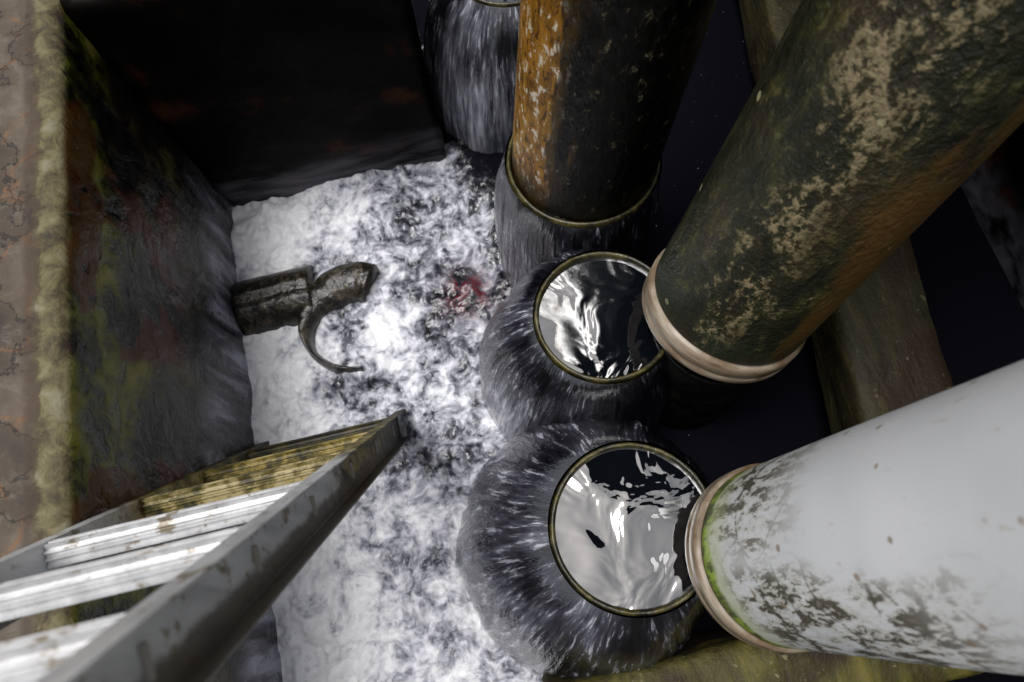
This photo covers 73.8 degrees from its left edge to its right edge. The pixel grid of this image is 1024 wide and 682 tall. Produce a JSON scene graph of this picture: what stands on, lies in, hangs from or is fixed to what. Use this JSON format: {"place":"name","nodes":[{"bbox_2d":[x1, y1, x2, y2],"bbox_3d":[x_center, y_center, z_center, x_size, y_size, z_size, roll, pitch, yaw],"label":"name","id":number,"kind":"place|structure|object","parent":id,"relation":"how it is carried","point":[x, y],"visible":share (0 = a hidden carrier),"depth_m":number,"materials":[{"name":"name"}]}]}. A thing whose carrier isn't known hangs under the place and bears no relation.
{"place":"outdoors","nodes":[
{"label":"outdoors","id":0,"kind":"place"},
{"bbox_2d":[231,0,1023,681],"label":"foaming water","id":1,"kind":"structure","parent":0,"point":[375,590],"depth_m":2.09,"materials":[{"name":"liquid"}]},
{"bbox_2d":[0,409,409,681],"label":"aluminium ladder","id":2,"kind":"object","parent":1,"relation":"on","point":[199,614],"visible":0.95,"depth_m":0.78,"materials":[{"name":"silver metal"}]},
{"bbox_2d":[60,0,445,206],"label":"back wall","id":3,"kind":"structure","parent":1,"relation":"on","point":[246,101],"depth_m":1.85,"materials":[{"name":"black concrete"}]},
{"bbox_2d":[424,0,519,153],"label":"overflow standpipe","id":4,"kind":"object","parent":1,"relation":"in","point":[470,51],"visible":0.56,"depth_m":2.05,"materials":[{"name":"black liquid"}]},
{"bbox_2d":[478,248,670,465],"bbox_3d":[0.178,0.049,1.873,0.561,0.609,0.551,-13,71,-2],"label":"overflow standpipe","id":5,"kind":"object","parent":1,"relation":"on","point":[585,346],"visible":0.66,"depth_m":1.62,"materials":[{"name":"black liquid"}]},
{"bbox_2d":[494,131,661,307],"bbox_3d":[0.180,-0.350,1.992,0.458,0.639,0.458,-13,71,-2],"label":"overflow standpipe","id":6,"kind":"object","parent":1,"relation":"on","point":[530,234],"visible":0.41,"depth_m":1.72,"materials":[{"name":"black liquid"}]},
{"bbox_2d":[511,0,716,221],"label":"yellow stained pipe","id":7,"kind":"object","parent":6,"relation":"on","point":[600,87],"visible":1,"depth_m":1.31,"materials":[{"name":"metal"}]},
{"bbox_2d":[455,418,709,678],"bbox_3d":[0.180,0.508,1.718,0.687,0.609,0.687,-13,71,-2],"label":"overflow standpipe","id":8,"kind":"object","parent":1,"relation":"on","point":[611,537],"visible":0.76,"depth_m":1.47,"materials":[{"name":"black liquid"}]},
{"bbox_2d":[686,592,707,611],"bbox_3d":[0.555,0.529,1.719,0.310,0.560,0.311,-13,71,-2],"label":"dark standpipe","id":9,"kind":"object","parent":1,"relation":"in","point":[691,597],"depth_m":1.71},
{"bbox_2d":[655,338,756,429],"bbox_3d":[0.495,0.050,1.860,0.310,0.605,0.311,-13,71,-2],"label":"dark standpipe","id":10,"kind":"object","parent":1,"relation":"in","point":[694,400],"visible":0.19,"depth_m":1.67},
{"bbox_2d":[642,0,1023,383],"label":"moss covered pipe","id":11,"kind":"object","parent":10,"relation":"on","point":[864,140],"visible":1,"depth_m":0.98,"materials":[{"name":"green metal"}]},
{"bbox_2d":[685,360,1023,675],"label":"white plastic pipe","id":12,"kind":"object","parent":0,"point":[896,535],"visible":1,"depth_m":0.83,"materials":[{"name":"white plastic"}]},
{"label":"ground","id":13,"kind":"structure","parent":0,"visible":0},
{"bbox_2d":[0,0,281,681],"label":"mossy concrete wall","id":14,"kind":"structure","parent":13,"relation":"on","point":[124,377],"depth_m":1.44,"materials":[{"name":"concrete"}]},
{"bbox_2d":[232,262,379,373],"bbox_3d":[-0.668,-0.074,2.182,0.458,0.180,0.361,3,72,4],"label":"outlet pipe bracket","id":15,"kind":"object","parent":14,"relation":"attached to","point":[302,300],"visible":0.75,"depth_m":2.13,"materials":[{"name":"grey metal"}]},
{"bbox_2d":[961,122,1023,308],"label":"channel wall","id":16,"kind":"structure","parent":13,"relation":"on","point":[992,185],"depth_m":2.06,"materials":[{"name":"black concrete"}]},
{"bbox_2d":[542,627,985,681],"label":"cross beam","id":17,"kind":"structure","parent":16,"relation":"attached to","point":[720,654],"depth_m":1.48,"materials":[{"name":"brown wood"}]},
{"bbox_2d":[739,0,953,434],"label":"wooden beam","id":18,"kind":"structure","parent":17,"relation":"attached to","point":[876,347],"depth_m":1.77,"materials":[{"name":"brown wood"}]}
]}

